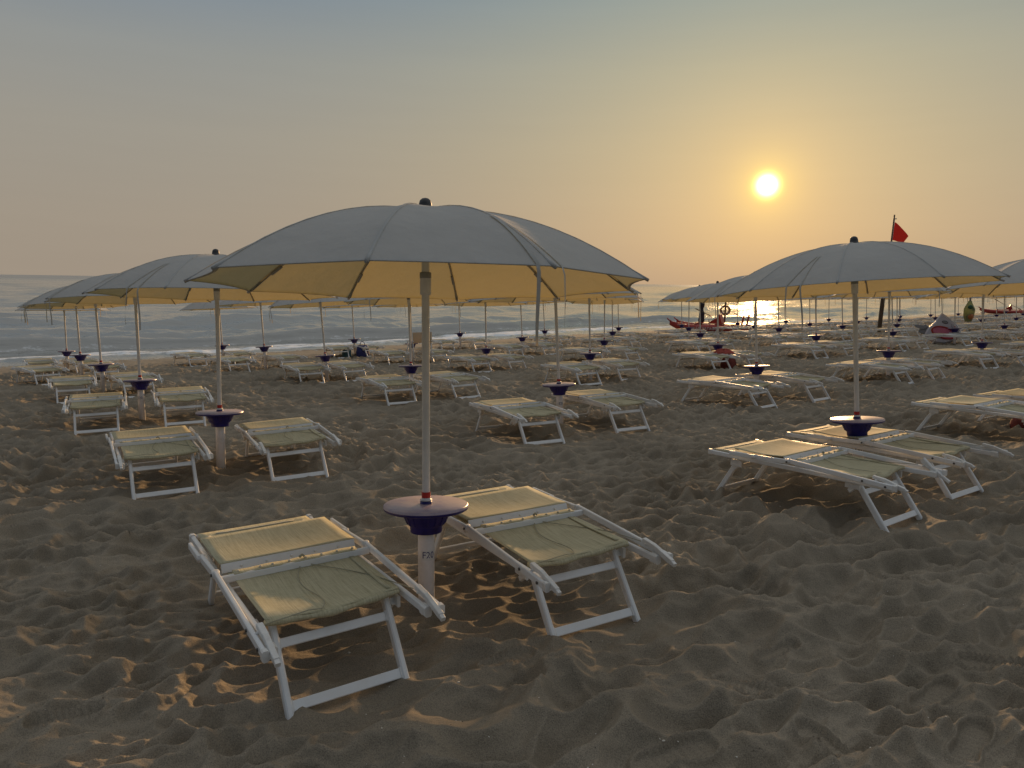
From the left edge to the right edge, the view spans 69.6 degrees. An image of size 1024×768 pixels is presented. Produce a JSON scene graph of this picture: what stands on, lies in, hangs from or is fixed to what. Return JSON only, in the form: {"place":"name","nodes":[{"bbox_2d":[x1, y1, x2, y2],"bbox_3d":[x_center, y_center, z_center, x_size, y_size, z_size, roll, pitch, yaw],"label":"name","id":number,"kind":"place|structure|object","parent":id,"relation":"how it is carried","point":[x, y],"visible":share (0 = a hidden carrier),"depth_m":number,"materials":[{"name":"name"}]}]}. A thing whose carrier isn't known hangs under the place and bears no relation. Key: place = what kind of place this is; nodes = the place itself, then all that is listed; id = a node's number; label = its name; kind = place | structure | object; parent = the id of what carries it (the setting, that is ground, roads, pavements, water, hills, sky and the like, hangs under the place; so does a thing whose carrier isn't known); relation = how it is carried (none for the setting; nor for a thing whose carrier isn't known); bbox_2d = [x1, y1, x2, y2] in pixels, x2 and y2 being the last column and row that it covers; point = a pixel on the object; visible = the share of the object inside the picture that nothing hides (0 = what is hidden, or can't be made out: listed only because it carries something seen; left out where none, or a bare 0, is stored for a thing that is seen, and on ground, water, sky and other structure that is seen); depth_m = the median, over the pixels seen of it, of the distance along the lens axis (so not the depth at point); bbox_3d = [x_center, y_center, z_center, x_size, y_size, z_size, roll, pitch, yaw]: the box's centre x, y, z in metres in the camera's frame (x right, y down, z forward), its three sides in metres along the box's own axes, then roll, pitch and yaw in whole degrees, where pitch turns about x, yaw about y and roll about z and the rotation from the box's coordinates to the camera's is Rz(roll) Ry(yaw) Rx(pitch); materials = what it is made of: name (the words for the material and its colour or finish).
{"place":"outdoors","nodes":[
{"label":"outdoors","id":0,"kind":"place"},
{"bbox_2d":[0,274,1022,367],"bbox_3d":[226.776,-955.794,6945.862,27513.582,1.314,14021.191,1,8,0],"label":"sea","id":1,"kind":"structure","parent":0,"point":[166,330],"depth_m":45.38,"materials":[{"name":"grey liquid"}]},
{"bbox_2d":[0,313,1023,767],"bbox_3d":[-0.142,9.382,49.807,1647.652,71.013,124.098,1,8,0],"label":"sand","id":2,"kind":"structure","parent":0,"point":[836,597],"depth_m":3.84,"materials":[{"name":"beige sand"}]},
{"bbox_2d":[22,358,57,374],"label":"sun lounger","id":3,"kind":"object","parent":2,"relation":"on","point":[40,361],"visible":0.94,"depth_m":19.20,"materials":[{"name":"beige fabric"}]},
{"bbox_2d":[11,365,69,384],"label":"sun lounger","id":4,"kind":"object","parent":2,"relation":"on","point":[31,370],"visible":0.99,"depth_m":15.78,"materials":[{"name":"beige fabric"}]},
{"bbox_2d":[15,307,110,368],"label":"beach parasol","id":5,"kind":"object","parent":2,"relation":"on","point":[66,353],"visible":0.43,"depth_m":19.64,"materials":[{"name":"white fabric"}]},
{"bbox_2d":[46,375,97,403],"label":"sun lounger","id":6,"kind":"object","parent":2,"relation":"on","point":[78,380],"visible":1,"depth_m":12.46,"materials":[{"name":"beige fabric"}]},
{"bbox_2d":[17,298,128,374],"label":"beach parasol","id":7,"kind":"object","parent":2,"relation":"on","point":[80,357],"visible":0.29,"depth_m":16.48,"materials":[{"name":"white fabric"}]},
{"bbox_2d":[23,286,133,392],"bbox_3d":[-7.411,-0.664,13.226,2.195,2.396,2.090,-7,7,-41],"label":"beach parasol","id":8,"kind":"object","parent":2,"relation":"on","point":[101,367],"visible":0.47,"depth_m":13.19,"materials":[{"name":"white fabric"}]},
{"bbox_2d":[59,357,102,372],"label":"sun lounger","id":9,"kind":"object","parent":2,"relation":"on","point":[75,361],"visible":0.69,"depth_m":19.51,"materials":[{"name":"beige fabric"}]},
{"bbox_2d":[61,392,127,434],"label":"sun lounger","id":10,"kind":"object","parent":2,"relation":"on","point":[77,402],"visible":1,"depth_m":9.32,"materials":[{"name":"beige fabric"}]},
{"bbox_2d":[77,362,126,380],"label":"sun lounger","id":11,"kind":"object","parent":2,"relation":"on","point":[92,369],"visible":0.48,"depth_m":16.30,"materials":[{"name":"beige fabric"}]},
{"bbox_2d":[44,273,212,419],"bbox_3d":[-5.090,-0.364,10.038,2.090,2.396,2.195,1,5,39],"label":"beach parasol","id":12,"kind":"object","parent":2,"relation":"on","point":[71,293],"visible":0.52,"depth_m":10.02,"materials":[{"name":"white fabric"}]},
{"bbox_2d":[105,371,163,397],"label":"sun lounger","id":13,"kind":"object","parent":2,"relation":"on","point":[121,376],"visible":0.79,"depth_m":13.15,"materials":[{"name":"beige fabric"}]},
{"bbox_2d":[105,425,212,499],"bbox_3d":[-3.094,0.694,6.411,0.718,0.485,1.570,-4,7,-31],"label":"sun lounger","id":14,"kind":"object","parent":2,"relation":"on","point":[157,443],"visible":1,"depth_m":6.22,"materials":[{"name":"beige fabric"}]},
{"bbox_2d":[150,386,213,426],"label":"sun lounger","id":15,"kind":"object","parent":2,"relation":"on","point":[185,394],"visible":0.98,"depth_m":9.88,"materials":[{"name":"beige fabric"}]},
{"bbox_2d":[170,352,212,366],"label":"sun lounger","id":16,"kind":"object","parent":2,"relation":"on","point":[188,355],"visible":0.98,"depth_m":21.31,"materials":[{"name":"beige fabric"}]},
{"bbox_2d":[82,249,337,468],"bbox_3d":[-2.725,-0.048,6.845,2.090,2.396,2.195,2,4,34],"label":"beach parasol","id":17,"kind":"object","parent":2,"relation":"on","point":[163,278],"visible":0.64,"depth_m":6.76,"materials":[{"name":"white fabric"}]},
{"bbox_2d":[180,300,257,355],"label":"beach parasol","id":18,"kind":"object","parent":2,"relation":"on","point":[201,306],"visible":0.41,"depth_m":21.42,"materials":[{"name":"white fabric"}]},
{"bbox_2d":[204,356,256,371],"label":"sun lounger","id":19,"kind":"object","parent":2,"relation":"on","point":[226,360],"visible":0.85,"depth_m":17.99,"materials":[{"name":"beige fabric"}]},
{"bbox_2d":[220,350,255,363],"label":"sun lounger","id":20,"kind":"object","parent":2,"relation":"on","point":[237,353],"visible":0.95,"depth_m":21.94,"materials":[{"name":"beige fabric"}]},
{"bbox_2d":[219,300,290,368],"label":"beach parasol","id":21,"kind":"object","parent":2,"relation":"on","point":[236,303],"visible":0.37,"depth_m":18.86,"materials":[{"name":"white fabric"}]},
{"bbox_2d":[256,353,307,368],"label":"sun lounger","id":22,"kind":"object","parent":2,"relation":"on","point":[278,357],"visible":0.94,"depth_m":18.86,"materials":[{"name":"beige fabric"}]},
{"bbox_2d":[234,417,341,480],"bbox_3d":[-2.155,0.637,6.969,0.718,0.485,1.570,-5,7,-29],"label":"sun lounger","id":23,"kind":"object","parent":2,"relation":"on","point":[281,432],"visible":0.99,"depth_m":6.77,"materials":[{"name":"beige fabric"}]},
{"bbox_2d":[280,362,330,382],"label":"sun lounger","id":24,"kind":"object","parent":2,"relation":"on","point":[306,366],"visible":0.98,"depth_m":15.32,"materials":[{"name":"beige fabric"}]},
{"bbox_2d":[268,297,350,380],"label":"beach parasol","id":25,"kind":"object","parent":2,"relation":"on","point":[320,303],"visible":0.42,"depth_m":15.68,"materials":[{"name":"white fabric"}]},
{"bbox_2d":[188,514,445,719],"bbox_3d":[-0.956,0.996,3.301,0.718,0.485,1.570,-5,7,-33],"label":"sun lounger","id":26,"kind":"object","parent":2,"relation":"on","point":[290,570],"visible":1,"depth_m":3.11,"materials":[{"name":"beige fabric"}]},
{"bbox_2d":[322,345,353,358],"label":"sun lounger","id":27,"kind":"object","parent":2,"relation":"on","point":[334,347],"visible":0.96,"depth_m":23.82,"materials":[{"name":"beige fabric"}]},
{"bbox_2d":[318,360,374,380],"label":"sun lounger","id":28,"kind":"object","parent":2,"relation":"on","point":[341,365],"visible":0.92,"depth_m":15.64,"materials":[{"name":"beige fabric"}]},
{"bbox_2d":[319,304,373,353],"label":"beach parasol","id":29,"kind":"object","parent":2,"relation":"on","point":[354,341],"visible":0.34,"depth_m":24.60,"materials":[{"name":"white fabric"}]},
{"bbox_2d":[346,344,384,356],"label":"sun lounger","id":30,"kind":"object","parent":2,"relation":"on","point":[370,346],"visible":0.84,"depth_m":24.24,"materials":[{"name":"fabric"}]},
{"bbox_2d":[356,374,421,405],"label":"sun lounger","id":31,"kind":"object","parent":2,"relation":"on","point":[385,381],"visible":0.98,"depth_m":11.95,"materials":[{"name":"beige fabric"}]},
{"bbox_2d":[370,349,408,364],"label":"sun lounger","id":32,"kind":"object","parent":2,"relation":"on","point":[386,352],"visible":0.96,"depth_m":20.68,"materials":[{"name":"beige fabric"}]},
{"bbox_2d":[372,304,441,358],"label":"beach parasol","id":33,"kind":"object","parent":2,"relation":"on","point":[419,305],"visible":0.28,"depth_m":21.71,"materials":[{"name":"white fabric"}]},
{"bbox_2d":[344,298,470,395],"bbox_3d":[-1.729,-0.623,12.512,2.090,2.396,2.195,0,4,30],"label":"beach parasol","id":34,"kind":"object","parent":2,"relation":"on","point":[410,369],"visible":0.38,"depth_m":12.88,"materials":[{"name":"white fabric"}]},
{"bbox_2d":[183,198,648,614],"bbox_3d":[-0.425,0.292,3.638,2.090,2.396,2.195,-2,4,-32],"label":"beach parasol","id":35,"kind":"object","parent":2,"relation":"on","point":[425,250],"visible":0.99,"depth_m":3.30,"materials":[{"name":"white fabric"}]},
{"bbox_2d":[407,332,431,362],"bbox_3d":[-2.615,-1.009,20.873,0.585,0.930,0.572,-4,7,-25],"label":"beach chair","id":36,"kind":"object","parent":2,"relation":"on","point":[416,337],"visible":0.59,"depth_m":20.56,"materials":[{"name":"beige fabric"}]},
{"bbox_2d":[414,348,453,361],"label":"sun lounger","id":37,"kind":"object","parent":2,"relation":"on","point":[434,350],"visible":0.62,"depth_m":21.31,"materials":[{"name":"beige fabric"}]},
{"bbox_2d":[430,339,458,350],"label":"sun lounger","id":38,"kind":"object","parent":2,"relation":"on","point":[440,341],"visible":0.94,"depth_m":26.38,"materials":[{"name":"beige fabric"}]},
{"bbox_2d":[414,371,490,398],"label":"sun lounger","id":39,"kind":"object","parent":2,"relation":"on","point":[449,377],"visible":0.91,"depth_m":12.47,"materials":[{"name":"beige fabric"}]},
{"bbox_2d":[444,354,498,372],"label":"sun lounger","id":40,"kind":"object","parent":2,"relation":"on","point":[469,358],"visible":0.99,"depth_m":17.77,"materials":[{"name":"beige fabric"}]},
{"bbox_2d":[456,338,490,348],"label":"sun lounger","id":41,"kind":"object","parent":2,"relation":"on","point":[471,340],"visible":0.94,"depth_m":26.94,"materials":[{"name":"fabric"}]},
{"bbox_2d":[442,299,527,366],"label":"beach parasol","id":42,"kind":"object","parent":2,"relation":"on","point":[485,350],"visible":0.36,"depth_m":18.55,"materials":[{"name":"white fabric"}]},
{"bbox_2d":[479,353,533,367],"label":"sun lounger","id":43,"kind":"object","parent":2,"relation":"on","point":[506,357],"visible":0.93,"depth_m":18.22,"materials":[{"name":"beige fabric"}]},
{"bbox_2d":[487,343,528,354],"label":"sun lounger","id":44,"kind":"object","parent":2,"relation":"on","point":[507,346],"visible":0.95,"depth_m":23.05,"materials":[{"name":"beige fabric"}]},
{"bbox_2d":[469,398,578,444],"bbox_3d":[0.091,0.462,8.547,0.718,0.485,1.570,-4,6,-26],"label":"sun lounger","id":45,"kind":"object","parent":2,"relation":"on","point":[522,409],"visible":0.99,"depth_m":8.37,"materials":[{"name":"beige fabric"}]},
{"bbox_2d":[513,301,552,352],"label":"beach parasol","id":46,"kind":"object","parent":2,"relation":"on","point":[522,339],"visible":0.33,"depth_m":23.83,"materials":[{"name":"white fabric"}]},
{"bbox_2d":[520,341,562,354],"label":"sun lounger","id":47,"kind":"object","parent":2,"relation":"on","point":[541,344],"visible":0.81,"depth_m":23.73,"materials":[{"name":"beige fabric"}]},
{"bbox_2d":[469,287,641,423],"bbox_3d":[0.579,-0.305,9.276,2.195,2.396,2.090,0,5,25],"label":"beach parasol","id":48,"kind":"object","parent":2,"relation":"on","point":[558,388],"visible":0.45,"depth_m":9.28,"materials":[{"name":"white metal"}]},
{"bbox_2d":[435,484,676,635],"bbox_3d":[0.086,0.919,3.890,0.718,0.485,1.570,-5,7,-29],"label":"sun lounger","id":49,"kind":"object","parent":2,"relation":"on","point":[537,529],"visible":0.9,"depth_m":3.68,"materials":[{"name":"beige fabric"}]},
{"bbox_2d":[540,361,609,384],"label":"sun lounger","id":50,"kind":"object","parent":2,"relation":"on","point":[573,367],"visible":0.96,"depth_m":14.26,"materials":[{"name":"beige fabric"}]},
{"bbox_2d":[559,347,610,360],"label":"sun lounger","id":51,"kind":"object","parent":2,"relation":"on","point":[579,349],"visible":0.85,"depth_m":20.03,"materials":[{"name":"beige fabric"}]},
{"bbox_2d":[542,295,642,379],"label":"beach parasol","id":52,"kind":"object","parent":2,"relation":"on","point":[590,356],"visible":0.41,"depth_m":14.94,"materials":[{"name":"white fabric"}]},
{"bbox_2d":[577,337,620,347],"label":"sun lounger","id":53,"kind":"object","parent":2,"relation":"on","point":[593,339],"visible":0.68,"depth_m":25.68,"materials":[{"name":"white metal"}]},
{"bbox_2d":[567,299,643,357],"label":"beach parasol","id":54,"kind":"object","parent":2,"relation":"on","point":[604,342],"visible":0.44,"depth_m":21.27,"materials":[{"name":"white fabric"}]},
{"bbox_2d":[551,389,663,432],"bbox_3d":[1.159,0.361,9.319,0.718,0.485,1.570,-4,7,-28],"label":"sun lounger","id":55,"kind":"object","parent":2,"relation":"on","point":[613,400],"visible":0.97,"depth_m":9.12,"materials":[{"name":"beige fabric"}]},
{"bbox_2d":[582,358,649,380],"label":"sun lounger","id":56,"kind":"object","parent":2,"relation":"on","point":[616,363],"visible":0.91,"depth_m":14.95,"materials":[{"name":"beige fabric"}]},
{"bbox_2d":[592,345,647,359],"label":"sun lounger","id":57,"kind":"object","parent":2,"relation":"on","point":[622,349],"visible":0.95,"depth_m":20.39,"materials":[{"name":"beige fabric"}]},
{"bbox_2d":[606,336,646,346],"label":"sun lounger","id":58,"kind":"object","parent":2,"relation":"on","point":[628,339],"visible":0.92,"depth_m":26.03,"materials":[{"name":"white metal"}]},
{"bbox_2d":[652,333,695,342],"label":"sun lounger","id":59,"kind":"object","parent":2,"relation":"on","point":[677,335],"visible":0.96,"depth_m":28.02,"materials":[{"name":"white metal"}]},
{"bbox_2d":[665,339,716,350],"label":"sun lounger","id":60,"kind":"object","parent":2,"relation":"on","point":[695,342],"visible":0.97,"depth_m":22.35,"materials":[{"name":"beige fabric"}]},
{"bbox_2d":[672,281,726,365],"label":"beach parasol","id":61,"kind":"object","parent":2,"relation":"on","point":[685,296],"visible":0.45,"depth_m":17.36,"materials":[{"name":"white fabric"}]},
{"bbox_2d":[664,285,735,349],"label":"beach parasol","id":62,"kind":"object","parent":2,"relation":"on","point":[700,335],"visible":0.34,"depth_m":23.06,"materials":[{"name":"white fabric"}]},
{"bbox_2d":[672,351,739,368],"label":"sun lounger","id":63,"kind":"object","parent":2,"relation":"on","point":[710,356],"visible":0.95,"depth_m":16.76,"materials":[{"name":"beige fabric"}]},
{"bbox_2d":[667,314,751,331],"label":"rescue boat","id":64,"kind":"object","parent":2,"relation":"on","point":[710,325],"visible":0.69,"depth_m":40.30,"materials":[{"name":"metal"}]},
{"bbox_2d":[690,338,741,348],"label":"sun lounger","id":65,"kind":"object","parent":2,"relation":"on","point":[721,340],"visible":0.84,"depth_m":22.94,"materials":[{"name":"beige fabric"}]},
{"bbox_2d":[677,375,790,407],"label":"sun lounger","id":66,"kind":"object","parent":2,"relation":"on","point":[748,385],"visible":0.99,"depth_m":10.93,"materials":[{"name":"beige fabric"}]},
{"bbox_2d":[707,350,773,364],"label":"sun lounger","id":67,"kind":"object","parent":2,"relation":"on","point":[744,354],"visible":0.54,"depth_m":17.15,"materials":[{"name":"beige fabric"}]},
{"bbox_2d":[686,271,829,397],"bbox_3d":[3.904,-0.596,11.761,2.195,2.396,2.090,-3,3,-15],"label":"beach parasol","id":68,"kind":"object","parent":2,"relation":"on","point":[709,294],"visible":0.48,"depth_m":11.74,"materials":[{"name":"white fabric"}]},
{"bbox_2d":[746,334,794,346],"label":"sun lounger","id":69,"kind":"object","parent":2,"relation":"on","point":[775,336],"visible":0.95,"depth_m":24.76,"materials":[{"name":"white metal"}]},
{"bbox_2d":[735,370,843,402],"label":"sun lounger","id":70,"kind":"object","parent":2,"relation":"on","point":[813,380],"visible":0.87,"depth_m":11.60,"materials":[{"name":"beige fabric"}]},
{"bbox_2d":[773,333,817,342],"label":"sun lounger","id":71,"kind":"object","parent":2,"relation":"on","point":[800,335],"visible":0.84,"depth_m":25.29,"materials":[{"name":"white metal"}]},
{"bbox_2d":[771,342,836,358],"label":"sun lounger","id":72,"kind":"object","parent":2,"relation":"on","point":[809,346],"visible":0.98,"depth_m":19.13,"materials":[{"name":"beige fabric"}]},
{"bbox_2d":[808,294,831,353],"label":"beach parasol","id":73,"kind":"object","parent":2,"relation":"on","point":[816,337],"visible":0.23,"depth_m":19.84,"materials":[{"name":"white plastic"}]},
{"bbox_2d":[708,438,950,531],"bbox_3d":[2.246,0.732,5.391,0.718,0.486,1.570,-5,7,-36],"label":"sun lounger","id":74,"kind":"object","parent":2,"relation":"on","point":[831,462],"visible":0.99,"depth_m":5.24,"materials":[{"name":"beige fabric"}]},
{"bbox_2d":[812,330,858,340],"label":"sun lounger","id":75,"kind":"object","parent":2,"relation":"on","point":[838,332],"visible":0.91,"depth_m":27.36,"materials":[{"name":"white metal"}]},
{"bbox_2d":[804,340,867,355],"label":"sun lounger","id":76,"kind":"object","parent":2,"relation":"on","point":[840,344],"visible":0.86,"depth_m":19.82,"materials":[{"name":"beige fabric"}]},
{"bbox_2d":[717,236,1010,476],"bbox_3d":[2.850,-0.015,6.094,2.195,2.396,2.090,-4,4,-23],"label":"beach parasol","id":77,"kind":"object","parent":2,"relation":"on","point":[854,267],"visible":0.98,"depth_m":5.58,"materials":[{"name":"white fabric"}]},
{"bbox_2d":[825,360,924,383],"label":"sun lounger","id":78,"kind":"object","parent":2,"relation":"on","point":[890,367],"visible":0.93,"depth_m":13.37,"materials":[{"name":"beige fabric"}]},
{"bbox_2d":[858,337,916,351],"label":"sun lounger","id":79,"kind":"object","parent":2,"relation":"on","point":[885,339],"visible":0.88,"depth_m":21.38,"materials":[{"name":"beige fabric"}]},
{"bbox_2d":[828,287,951,375],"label":"beach parasol","id":80,"kind":"object","parent":2,"relation":"on","point":[888,353],"visible":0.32,"depth_m":14.21,"materials":[{"name":"white fabric"}]},
{"bbox_2d":[877,215,907,331],"bbox_3d":[17.223,-4.703,33.284,0.860,5.750,0.130,3,8,0],"label":"flag pole","id":81,"kind":"object","parent":2,"relation":"on","point":[898,233],"visible":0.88,"depth_m":33.01,"materials":[{"name":"red fabric"}]},
{"bbox_2d":[870,328,915,336],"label":"sun lounger","id":82,"kind":"object","parent":2,"relation":"on","point":[886,329],"visible":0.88,"depth_m":29.58,"materials":[{"name":"white metal"}]},
{"bbox_2d":[869,295,921,334],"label":"beach parasol","id":83,"kind":"object","parent":2,"relation":"on","point":[897,325],"visible":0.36,"depth_m":30.36,"materials":[{"name":"white fabric"}]},
{"bbox_2d":[786,424,1013,498],"bbox_3d":[3.103,0.651,6.061,0.718,0.485,1.570,-5,7,-34],"label":"sun lounger","id":84,"kind":"object","parent":2,"relation":"on","point":[901,443],"visible":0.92,"depth_m":5.86,"materials":[{"name":"beige fabric"}]},
{"bbox_2d":[876,336,936,348],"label":"sun lounger","id":85,"kind":"object","parent":2,"relation":"on","point":[922,339],"visible":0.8,"depth_m":22.20,"materials":[{"name":"white metal"}]},
{"bbox_2d":[860,357,957,378],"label":"sun lounger","id":86,"kind":"object","parent":2,"relation":"on","point":[935,364],"visible":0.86,"depth_m":13.95,"materials":[{"name":"beige fabric"}]},
{"bbox_2d":[914,313,960,342],"bbox_3d":[14.566,-1.877,25.202,1.400,1.080,0.338,-3,0,28],"label":"inflatable shark","id":87,"kind":"object","parent":2,"relation":"on","point":[942,323],"visible":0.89,"depth_m":25.04},
{"bbox_2d":[918,294,961,343],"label":"beach parasol","id":88,"kind":"object","parent":2,"relation":"on","point":[954,330],"visible":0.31,"depth_m":24.78,"materials":[{"name":"white plastic"}]},
{"bbox_2d":[922,333,980,345],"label":"sun lounger","id":89,"kind":"object","parent":2,"relation":"on","point":[958,336],"visible":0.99,"depth_m":23.85,"materials":[{"name":"white metal"}]},
{"bbox_2d":[911,395,1023,430],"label":"sun lounger","id":90,"kind":"object","parent":2,"relation":"on","point":[1005,408],"visible":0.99,"depth_m":8.05,"materials":[{"name":"beige fabric"}]},
{"bbox_2d":[924,348,1010,368],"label":"sun lounger","id":91,"kind":"object","parent":2,"relation":"on","point":[976,354],"visible":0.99,"depth_m":16.01,"materials":[{"name":"beige fabric"}]},
{"bbox_2d":[963,297,974,321],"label":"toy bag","id":92,"kind":"object","parent":2,"relation":"on","point":[969,312],"visible":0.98,"depth_m":40.53,"materials":[{"name":"green plastic"}]},
{"bbox_2d":[928,286,1023,363],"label":"beach parasol","id":93,"kind":"object","parent":2,"relation":"on","point":[981,344],"visible":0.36,"depth_m":16.97,"materials":[{"name":"white plastic"}]},
{"bbox_2d":[946,259,1023,295],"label":"beach parasol","id":94,"kind":"object","parent":2,"relation":"on","point":[1013,283],"visible":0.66,"depth_m":8.73,"materials":[{"name":"white fabric"}]},
{"bbox_2d":[958,347,1023,365],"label":"sun lounger","id":95,"kind":"object","parent":2,"relation":"on","point":[1014,353],"visible":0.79,"depth_m":16.50,"materials":[{"name":"beige fabric"}]},
{"bbox_2d":[970,329,1023,339],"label":"sun lounger","id":96,"kind":"object","parent":2,"relation":"on","point":[1006,332],"visible":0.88,"depth_m":26.37,"materials":[{"name":"white metal"}]},
{"bbox_2d":[973,388,1023,420],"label":"sun lounger","id":97,"kind":"object","parent":2,"relation":"on","point":[1017,394],"visible":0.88,"depth_m":8.93,"materials":[{"name":"beige fabric"}]},
{"bbox_2d":[978,305,1022,313],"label":"rescue boat","id":98,"kind":"object","parent":2,"relation":"on","point":[1009,309],"visible":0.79,"depth_m":75.80,"materials":[{"name":"plastic"}]},
{"bbox_2d":[0,0,1023,284],"label":"sky","id":99,"kind":"structure","parent":0,"point":[685,142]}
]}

